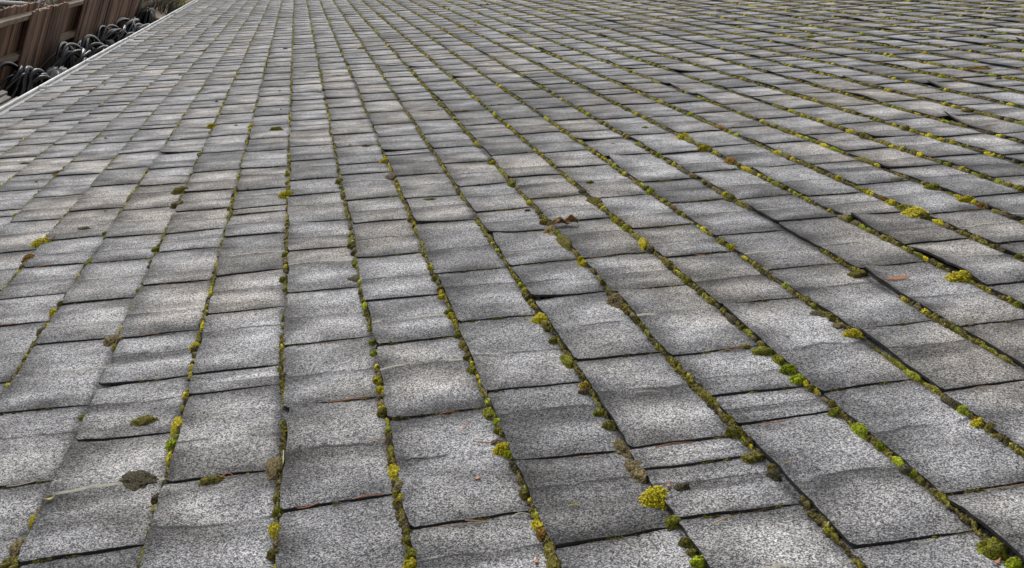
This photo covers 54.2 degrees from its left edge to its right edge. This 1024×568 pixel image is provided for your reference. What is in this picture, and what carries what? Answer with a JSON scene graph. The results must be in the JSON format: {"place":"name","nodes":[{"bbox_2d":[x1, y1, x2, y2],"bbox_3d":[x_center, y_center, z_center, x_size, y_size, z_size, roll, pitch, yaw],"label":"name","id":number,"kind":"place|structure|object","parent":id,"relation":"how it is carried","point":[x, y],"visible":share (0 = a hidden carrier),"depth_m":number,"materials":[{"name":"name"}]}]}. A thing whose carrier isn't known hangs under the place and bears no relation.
{"place":"outdoors","nodes":[
{"label":"outdoors","id":0,"kind":"place"},
{"bbox_2d":[0,90,17,106],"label":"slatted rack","id":1,"kind":"object","parent":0,"point":[5,99],"visible":0.24,"depth_m":9.75,"materials":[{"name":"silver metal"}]},
{"bbox_2d":[0,0,192,8],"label":"ground","id":2,"kind":"structure","parent":0,"point":[55,0],"depth_m":25.69,"materials":[{"name":"soil"}]},
{"bbox_2d":[0,0,40,5],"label":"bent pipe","id":3,"kind":"object","parent":2,"relation":"on","point":[13,2],"visible":0.6,"depth_m":12.10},
{"bbox_2d":[0,61,51,99],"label":"plastic heap","id":4,"kind":"object","parent":2,"relation":"on","point":[20,81],"visible":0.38,"depth_m":10.83,"materials":[{"name":"plastic"}]},
{"bbox_2d":[0,0,55,8],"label":"shrub","id":5,"kind":"object","parent":2,"relation":"on","point":[41,5],"visible":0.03,"depth_m":15.57,"materials":[{"name":"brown plant"}]},
{"bbox_2d":[37,66,67,85],"bbox_3d":[-5.801,-2.211,12.704,0.509,1.324,2.003,17,14,-17],"label":"plastic cover","id":6,"kind":"object","parent":2,"relation":"on","point":[53,72],"visible":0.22,"depth_m":11.87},
{"bbox_2d":[33,41,90,86],"bbox_3d":[-6.009,-2.592,13.626,0.674,1.441,1.968,17,14,-17],"label":"plastic heap","id":7,"kind":"object","parent":2,"relation":"on","point":[67,55],"visible":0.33,"depth_m":13.03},
{"bbox_2d":[73,34,108,57],"bbox_3d":[-6.359,-3.067,15.021,0.586,1.406,1.891,18,14,-14],"label":"plastic heap","id":8,"kind":"object","parent":2,"relation":"on","point":[85,44],"visible":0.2,"depth_m":14.48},
{"bbox_2d":[0,0,185,90],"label":"wooden fence","id":9,"kind":"object","parent":2,"relation":"on","point":[32,35],"visible":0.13,"depth_m":12.72,"materials":[{"name":"brown wood"}]},
{"bbox_2d":[93,37,114,47],"bbox_3d":[-6.640,-3.443,16.227,0.514,1.328,2.010,17,14,-17],"label":"black tarp","id":10,"kind":"object","parent":2,"relation":"on","point":[107,42],"visible":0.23,"depth_m":15.28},
{"bbox_2d":[95,24,133,42],"bbox_3d":[-6.765,-3.749,17.026,0.614,1.423,2.169,17,14,-17],"label":"plastic heap","id":11,"kind":"object","parent":2,"relation":"on","point":[117,34],"visible":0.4,"depth_m":16.40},
{"bbox_2d":[112,17,149,35],"bbox_3d":[-7.204,-4.396,18.981,0.639,1.378,2.878,17,14,-17],"label":"plastic heap","id":12,"kind":"object","parent":2,"relation":"on","point":[134,25],"visible":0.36,"depth_m":18.15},
{"bbox_2d":[137,6,155,24],"bbox_3d":[-7.737,-5.182,21.069,0.589,1.455,2.793,17,14,-17],"label":"black tarp","id":13,"kind":"object","parent":2,"relation":"on","point":[146,15],"visible":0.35,"depth_m":19.89,"materials":[{"name":"plastic"}]},
{"bbox_2d":[154,2,170,21],"bbox_3d":[-7.923,-5.572,22.701,0.540,1.275,4.500,17,14,-17],"label":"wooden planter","id":14,"kind":"object","parent":2,"relation":"on","point":[158,14],"visible":0.07,"depth_m":21.27,"materials":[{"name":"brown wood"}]},
{"bbox_2d":[147,0,182,14],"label":"ornamental grass","id":15,"kind":"object","parent":14,"relation":"in","point":[171,7],"depth_m":21.67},
{"bbox_2d":[174,0,191,8],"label":"ornamental grass","id":16,"kind":"object","parent":14,"relation":"in","point":[183,3],"depth_m":23.28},
{"bbox_2d":[0,0,1023,567],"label":"house","id":17,"kind":"structure","parent":2,"relation":"on","point":[556,434],"depth_m":1.89,"materials":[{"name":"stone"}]},
{"bbox_2d":[0,555,18,567],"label":"moss cushion","id":18,"kind":"object","parent":17,"relation":"on","point":[6,563],"visible":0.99,"depth_m":1.16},
{"bbox_2d":[8,538,25,556],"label":"moss cushion","id":19,"kind":"object","parent":17,"relation":"on","point":[14,548],"visible":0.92,"depth_m":1.19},
{"bbox_2d":[21,253,34,262],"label":"moss cushion","id":20,"kind":"object","parent":17,"relation":"on","point":[29,256],"visible":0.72,"depth_m":2.36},
{"bbox_2d":[28,514,35,528],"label":"moss tuft","id":21,"kind":"object","parent":17,"relation":"on","point":[31,521],"visible":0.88,"depth_m":1.25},
{"bbox_2d":[29,237,51,247],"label":"moss cushion","id":22,"kind":"object","parent":17,"relation":"on","point":[38,242],"visible":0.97,"depth_m":2.48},
{"bbox_2d":[102,334,123,346],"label":"moss cushion","id":23,"kind":"object","parent":17,"relation":"on","point":[111,339],"visible":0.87,"depth_m":1.81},
{"bbox_2d":[118,470,158,490],"bbox_3d":[-0.500,0.259,1.330,0.066,0.009,0.054,1,20,16],"label":"moss cushion","id":24,"kind":"object","parent":17,"relation":"on","point":[135,480],"visible":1,"depth_m":1.32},
{"bbox_2d":[130,415,158,426],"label":"moss cushion","id":25,"kind":"object","parent":17,"relation":"on","point":[142,420],"visible":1,"depth_m":1.48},
{"bbox_2d":[150,493,159,504],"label":"moss tuft","id":26,"kind":"object","parent":17,"relation":"on","point":[154,499],"visible":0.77,"depth_m":1.27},
{"bbox_2d":[165,438,176,451],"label":"moss tuft","id":27,"kind":"object","parent":17,"relation":"on","point":[170,443],"visible":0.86,"depth_m":1.41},
{"bbox_2d":[170,416,182,436],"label":"moss cushion","id":28,"kind":"object","parent":17,"relation":"on","point":[177,421],"visible":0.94,"depth_m":1.47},
{"bbox_2d":[170,200,182,208],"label":"moss cushion","id":29,"kind":"object","parent":17,"relation":"on","point":[174,204],"visible":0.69,"depth_m":2.74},
{"bbox_2d":[171,186,188,194],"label":"moss cushion","id":30,"kind":"object","parent":17,"relation":"on","point":[178,190],"visible":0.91,"depth_m":2.90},
{"bbox_2d":[197,474,224,485],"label":"moss cushion","id":31,"kind":"object","parent":17,"relation":"on","point":[212,480],"visible":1,"depth_m":1.30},
{"bbox_2d":[266,548,278,562],"bbox_3d":[-0.272,0.308,1.138,0.021,0.015,0.032,-12,21,-19],"label":"moss tuft","id":32,"kind":"object","parent":17,"relation":"on","point":[271,554],"visible":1,"depth_m":1.13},
{"bbox_2d":[268,522,280,538],"bbox_3d":[-0.281,0.292,1.189,0.020,0.013,0.037,-11,21,-17],"label":"moss tuft","id":33,"kind":"object","parent":17,"relation":"on","point":[273,529],"visible":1,"depth_m":1.18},
{"bbox_2d":[265,457,284,479],"bbox_3d":[-0.315,0.244,1.331,0.032,0.014,0.064,-8,20,-9],"label":"moss cushion","id":34,"kind":"object","parent":17,"relation":"on","point":[272,468],"visible":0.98,"depth_m":1.32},
{"bbox_2d":[272,490,279,503],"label":"moss tuft","id":35,"kind":"object","parent":17,"relation":"on","point":[276,496],"visible":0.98,"depth_m":1.25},
{"bbox_2d":[271,506,284,518],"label":"moss tuft","id":36,"kind":"object","parent":17,"relation":"on","point":[276,511],"visible":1,"depth_m":1.22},
{"bbox_2d":[277,190,293,198],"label":"moss cushion","id":37,"kind":"object","parent":17,"relation":"on","point":[284,194],"visible":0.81,"depth_m":2.75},
{"bbox_2d":[347,275,359,281],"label":"moss cushion","id":38,"kind":"object","parent":17,"relation":"on","point":[355,278],"visible":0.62,"depth_m":2.04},
{"bbox_2d":[376,407,387,418],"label":"moss tuft","id":39,"kind":"object","parent":17,"relation":"on","point":[381,413],"visible":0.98,"depth_m":1.45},
{"bbox_2d":[385,172,397,180],"bbox_3d":[-0.343,-0.307,2.871,0.048,0.021,0.066,-8,20,-9],"label":"bark piece","id":40,"kind":"object","parent":17,"relation":"on","point":[391,176],"visible":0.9,"depth_m":2.86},
{"bbox_2d":[388,463,399,479],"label":"moss cushion","id":41,"kind":"object","parent":17,"relation":"on","point":[393,468],"visible":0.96,"depth_m":1.29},
{"bbox_2d":[394,480,402,493],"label":"moss tuft","id":42,"kind":"object","parent":17,"relation":"on","point":[398,485],"visible":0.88,"depth_m":1.25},
{"bbox_2d":[402,533,410,544],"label":"moss tuft","id":43,"kind":"object","parent":17,"relation":"on","point":[407,539],"visible":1,"depth_m":1.14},
{"bbox_2d":[402,557,416,567],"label":"moss tuft","id":44,"kind":"object","parent":17,"relation":"on","point":[411,562],"visible":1,"depth_m":1.10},
{"bbox_2d":[404,548,417,559],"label":"moss tuft","id":45,"kind":"object","parent":17,"relation":"on","point":[410,553],"visible":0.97,"depth_m":1.11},
{"bbox_2d":[466,365,475,374],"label":"moss cushion","id":46,"kind":"object","parent":17,"relation":"on","point":[471,370],"visible":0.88,"depth_m":1.57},
{"bbox_2d":[482,406,494,419],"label":"moss cushion","id":47,"kind":"object","parent":17,"relation":"on","point":[487,413],"visible":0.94,"depth_m":1.43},
{"bbox_2d":[490,438,503,446],"bbox_3d":[-0.019,0.214,1.349,0.030,0.011,0.024,1,20,14],"label":"bark piece","id":48,"kind":"object","parent":17,"relation":"on","point":[496,441],"visible":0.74,"depth_m":1.35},
{"bbox_2d":[492,442,508,455],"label":"moss cushion","id":49,"kind":"object","parent":17,"relation":"on","point":[502,448],"visible":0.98,"depth_m":1.32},
{"bbox_2d":[0,0,1023,567],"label":"seam moss","id":50,"kind":"object","parent":17,"relation":"on","point":[804,500],"visible":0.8,"depth_m":2.77,"materials":[{"name":"plant"}]},
{"bbox_2d":[516,475,524,487],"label":"moss tuft","id":51,"kind":"object","parent":17,"relation":"on","point":[520,481],"visible":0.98,"depth_m":1.25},
{"bbox_2d":[518,487,529,499],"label":"moss tuft","id":52,"kind":"object","parent":17,"relation":"on","point":[524,494],"visible":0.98,"depth_m":1.21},
{"bbox_2d":[531,519,542,530],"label":"moss tuft","id":53,"kind":"object","parent":17,"relation":"on","point":[536,524],"visible":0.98,"depth_m":1.15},
{"bbox_2d":[530,313,547,323],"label":"moss cushion","id":54,"kind":"object","parent":17,"relation":"on","point":[538,318],"visible":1,"depth_m":1.75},
{"bbox_2d":[535,527,546,541],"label":"moss tuft","id":55,"kind":"object","parent":17,"relation":"on","point":[540,534],"visible":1,"depth_m":1.13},
{"bbox_2d":[543,543,556,558],"bbox_3d":[0.042,0.297,1.101,0.016,0.012,0.060,-8,20,-10],"label":"moss tuft","id":56,"kind":"object","parent":17,"relation":"on","point":[549,551],"visible":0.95,"depth_m":1.10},
{"bbox_2d":[543,225,556,235],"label":"moss cushion","id":57,"kind":"object","parent":17,"relation":"on","point":[550,230],"visible":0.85,"depth_m":2.24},
{"bbox_2d":[548,335,558,344],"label":"moss cushion","id":58,"kind":"object","parent":17,"relation":"on","point":[553,340],"visible":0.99,"depth_m":1.66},
{"bbox_2d":[546,555,561,567],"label":"moss tuft","id":59,"kind":"object","parent":17,"relation":"on","point":[553,562],"visible":1,"depth_m":1.08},
{"bbox_2d":[555,235,571,251],"bbox_3d":[0.116,-0.090,2.156,0.032,0.022,0.116,-9,20,-11],"label":"moss tuft","id":60,"kind":"object","parent":17,"relation":"on","point":[564,242],"visible":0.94,"depth_m":2.14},
{"bbox_2d":[551,215,577,224],"bbox_3d":[0.117,-0.142,2.266,0.065,0.024,0.035,-10,20,-15],"label":"dry leaf","id":61,"kind":"object","parent":17,"relation":"on","point":[568,219],"visible":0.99,"depth_m":2.26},
{"bbox_2d":[559,354,574,368],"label":"moss cushion","id":62,"kind":"object","parent":17,"relation":"on","point":[566,360],"visible":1,"depth_m":1.57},
{"bbox_2d":[576,259,588,266],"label":"moss cushion","id":63,"kind":"object","parent":17,"relation":"on","point":[583,263],"visible":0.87,"depth_m":2.01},
{"bbox_2d":[578,387,588,394],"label":"moss cushion","id":64,"kind":"object","parent":17,"relation":"on","point":[584,391],"visible":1,"depth_m":1.47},
{"bbox_2d":[578,381,590,387],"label":"moss cushion","id":65,"kind":"object","parent":17,"relation":"on","point":[584,384],"visible":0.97,"depth_m":1.49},
{"bbox_2d":[586,197,602,204],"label":"moss tuft","id":66,"kind":"object","parent":17,"relation":"on","point":[594,200],"visible":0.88,"depth_m":2.45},
{"bbox_2d":[592,408,607,415],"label":"moss cushion","id":67,"kind":"object","parent":17,"relation":"on","point":[599,412],"visible":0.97,"depth_m":1.40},
{"bbox_2d":[601,420,617,430],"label":"moss cushion","id":68,"kind":"object","parent":17,"relation":"on","point":[610,425],"visible":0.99,"depth_m":1.36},
{"bbox_2d":[606,292,626,307],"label":"moss cushion","id":69,"kind":"object","parent":17,"relation":"on","point":[615,300],"visible":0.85,"depth_m":1.80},
{"bbox_2d":[612,438,632,458],"bbox_3d":[0.146,0.214,1.308,0.027,0.013,0.066,-8,20,-9],"label":"moss cushion","id":70,"kind":"object","parent":17,"relation":"on","point":[623,449],"visible":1,"depth_m":1.30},
{"bbox_2d":[624,460,641,472],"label":"moss cushion","id":71,"kind":"object","parent":17,"relation":"on","point":[630,466],"visible":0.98,"depth_m":1.26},
{"bbox_2d":[629,467,648,483],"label":"moss cushion","id":72,"kind":"object","parent":17,"relation":"on","point":[639,475],"visible":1,"depth_m":1.24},
{"bbox_2d":[638,237,647,250],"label":"moss tuft","id":73,"kind":"object","parent":17,"relation":"on","point":[642,243],"visible":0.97,"depth_m":2.10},
{"bbox_2d":[638,485,667,509],"bbox_3d":[0.169,0.252,1.187,0.044,0.025,0.046,-5,20,0],"label":"moss cushion","id":74,"kind":"object","parent":17,"relation":"on","point":[654,496],"visible":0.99,"depth_m":1.18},
{"bbox_2d":[665,515,681,528],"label":"moss cushion","id":75,"kind":"object","parent":17,"relation":"on","point":[671,521],"visible":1,"depth_m":1.13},
{"bbox_2d":[677,537,694,548],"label":"moss cushion","id":76,"kind":"object","parent":17,"relation":"on","point":[685,542],"visible":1,"depth_m":1.10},
{"bbox_2d":[681,275,691,284],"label":"moss tuft","id":77,"kind":"object","parent":17,"relation":"on","point":[686,279],"visible":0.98,"depth_m":1.87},
{"bbox_2d":[685,548,698,556],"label":"moss cushion","id":78,"kind":"object","parent":17,"relation":"on","point":[691,552],"visible":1,"depth_m":1.08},
{"bbox_2d":[689,555,706,567],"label":"moss cushion","id":79,"kind":"object","parent":17,"relation":"on","point":[695,561],"visible":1,"depth_m":1.06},
{"bbox_2d":[691,386,711,396],"bbox_3d":[0.275,0.157,1.435,0.015,0.016,0.062,-12,21,-20],"label":"moss tuft","id":80,"kind":"object","parent":17,"relation":"on","point":[705,392],"visible":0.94,"depth_m":1.44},
{"bbox_2d":[697,144,710,150],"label":"moss cushion","id":81,"kind":"object","parent":17,"relation":"on","point":[705,147],"visible":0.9,"depth_m":2.89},
{"bbox_2d":[705,296,715,305],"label":"moss tuft","id":82,"kind":"object","parent":17,"relation":"on","point":[710,300],"visible":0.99,"depth_m":1.76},
{"bbox_2d":[715,237,726,245],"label":"moss tuft","id":83,"kind":"object","parent":17,"relation":"on","point":[721,241],"visible":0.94,"depth_m":2.07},
{"bbox_2d":[723,193,734,201],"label":"moss tuft","id":84,"kind":"object","parent":17,"relation":"on","point":[730,197],"visible":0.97,"depth_m":2.38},
{"bbox_2d":[724,156,735,164],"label":"moss tuft","id":85,"kind":"object","parent":17,"relation":"on","point":[731,160],"visible":0.94,"depth_m":2.72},
{"bbox_2d":[727,315,736,324],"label":"moss tuft","id":86,"kind":"object","parent":17,"relation":"on","point":[731,319],"visible":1,"depth_m":1.68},
{"bbox_2d":[723,426,742,438],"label":"moss cushion","id":87,"kind":"object","parent":17,"relation":"on","point":[732,432],"visible":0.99,"depth_m":1.31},
{"bbox_2d":[740,450,764,464],"bbox_3d":[0.302,0.218,1.263,0.042,0.013,0.030,-15,22,-27],"label":"moss cushion","id":88,"kind":"object","parent":17,"relation":"on","point":[752,457],"visible":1,"depth_m":1.26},
{"bbox_2d":[751,346,774,355],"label":"moss cushion","id":89,"kind":"object","parent":17,"relation":"on","point":[761,351],"visible":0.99,"depth_m":1.55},
{"bbox_2d":[766,468,780,480],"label":"moss tuft","id":90,"kind":"object","parent":17,"relation":"on","point":[773,474],"visible":1,"depth_m":1.21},
{"bbox_2d":[772,353,783,365],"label":"moss tuft","id":91,"kind":"object","parent":17,"relation":"on","point":[777,358],"visible":0.98,"depth_m":1.52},
{"bbox_2d":[778,364,796,375],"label":"moss cushion","id":92,"kind":"object","parent":17,"relation":"on","point":[788,369],"visible":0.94,"depth_m":1.48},
{"bbox_2d":[789,373,804,384],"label":"moss cushion","id":93,"kind":"object","parent":17,"relation":"on","point":[798,379],"visible":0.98,"depth_m":1.45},
{"bbox_2d":[805,383,814,391],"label":"moss tuft","id":94,"kind":"object","parent":17,"relation":"on","point":[810,387],"visible":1,"depth_m":1.42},
{"bbox_2d":[809,310,825,316],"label":"moss cushion","id":95,"kind":"object","parent":17,"relation":"on","point":[818,313],"visible":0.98,"depth_m":1.68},
{"bbox_2d":[826,406,841,417],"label":"moss cushion","id":96,"kind":"object","parent":17,"relation":"on","point":[834,412],"visible":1,"depth_m":1.35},
{"bbox_2d":[831,322,844,328],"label":"moss cushion","id":97,"kind":"object","parent":17,"relation":"on","point":[840,325],"visible":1,"depth_m":1.63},
{"bbox_2d":[841,328,862,338],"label":"moss cushion","id":98,"kind":"object","parent":17,"relation":"on","point":[853,333],"visible":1,"depth_m":1.59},
{"bbox_2d":[847,269,868,278],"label":"moss cushion","id":99,"kind":"object","parent":17,"relation":"on","point":[858,273],"visible":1,"depth_m":1.84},
{"bbox_2d":[849,422,867,440],"bbox_3d":[0.454,0.190,1.299,0.019,0.019,0.043,-8,20,-9],"label":"moss tuft","id":100,"kind":"object","parent":17,"relation":"on","point":[859,429],"visible":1,"depth_m":1.29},
{"bbox_2d":[875,442,885,450],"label":"moss tuft","id":101,"kind":"object","parent":17,"relation":"on","point":[880,445],"visible":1,"depth_m":1.26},
{"bbox_2d":[881,235,893,242],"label":"moss tuft","id":102,"kind":"object","parent":17,"relation":"on","point":[886,238],"visible":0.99,"depth_m":2.01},
{"bbox_2d":[884,199,895,205],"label":"moss tuft","id":103,"kind":"object","parent":17,"relation":"on","point":[891,202],"visible":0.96,"depth_m":2.24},
{"bbox_2d":[885,275,909,279],"bbox_3d":[0.690,-0.011,1.789,0.048,0.003,0.015,-8,20,-9],"label":"fern leaflet","id":104,"kind":"object","parent":17,"relation":"on","point":[899,277],"visible":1,"depth_m":1.79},
{"bbox_2d":[895,204,913,211],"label":"moss tuft","id":105,"kind":"object","parent":17,"relation":"on","point":[902,207],"visible":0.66,"depth_m":2.20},
{"bbox_2d":[899,464,912,476],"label":"moss tuft","id":106,"kind":"object","parent":17,"relation":"on","point":[906,469],"visible":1,"depth_m":1.20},
{"bbox_2d":[901,206,931,217],"bbox_3d":[0.871,-0.155,2.162,0.056,0.025,0.070,-8,20,-9],"label":"moss cushion","id":107,"kind":"object","parent":17,"relation":"on","point":[915,212],"visible":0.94,"depth_m":2.15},
{"bbox_2d":[915,475,924,485],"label":"moss tuft","id":108,"kind":"object","parent":17,"relation":"on","point":[921,481],"visible":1,"depth_m":1.18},
{"bbox_2d":[919,212,931,219],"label":"moss tuft","id":109,"kind":"object","parent":17,"relation":"on","point":[925,215],"visible":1,"depth_m":2.13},
{"bbox_2d":[923,183,939,189],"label":"moss cushion","id":110,"kind":"object","parent":17,"relation":"on","point":[932,186],"visible":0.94,"depth_m":2.33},
{"bbox_2d":[940,396,959,409],"bbox_3d":[0.595,0.161,1.351,0.014,0.013,0.047,-9,20,-14],"label":"moss tuft","id":111,"kind":"object","parent":17,"relation":"on","point":[949,401],"visible":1,"depth_m":1.35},
{"bbox_2d":[944,270,977,282],"bbox_3d":[0.798,-0.014,1.785,0.064,0.023,0.043,-4,20,1],"label":"moss cushion","id":112,"kind":"object","parent":17,"relation":"on","point":[962,276],"visible":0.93,"depth_m":1.77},
{"bbox_2d":[956,405,966,415],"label":"moss tuft","id":113,"kind":"object","parent":17,"relation":"on","point":[961,409],"visible":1,"depth_m":1.33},
{"bbox_2d":[956,195,974,202],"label":"moss cushion","id":114,"kind":"object","parent":17,"relation":"on","point":[967,198],"visible":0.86,"depth_m":2.22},
{"bbox_2d":[969,417,983,427],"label":"moss cushion","id":115,"kind":"object","parent":17,"relation":"on","point":[976,423],"visible":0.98,"depth_m":1.29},
{"bbox_2d":[964,66,990,70],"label":"moss cushion","id":116,"kind":"object","parent":17,"relation":"on","point":[978,67],"visible":1,"depth_m":3.81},
{"bbox_2d":[984,422,995,433],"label":"moss tuft","id":117,"kind":"object","parent":17,"relation":"on","point":[989,426],"visible":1,"depth_m":1.27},
{"bbox_2d":[975,536,1008,560],"bbox_3d":[0.503,0.276,1.046,0.039,0.022,0.037,-6,20,-4],"label":"moss cushion","id":118,"kind":"object","parent":17,"relation":"on","point":[994,548],"visible":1,"depth_m":1.04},
{"bbox_2d":[1003,556,1023,567],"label":"moss cushion","id":119,"kind":"object","parent":17,"relation":"on","point":[1014,562],"visible":1,"depth_m":1.02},
{"bbox_2d":[1012,300,1023,308],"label":"moss tuft","id":120,"kind":"object","parent":17,"relation":"on","point":[1017,304],"visible":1,"depth_m":1.65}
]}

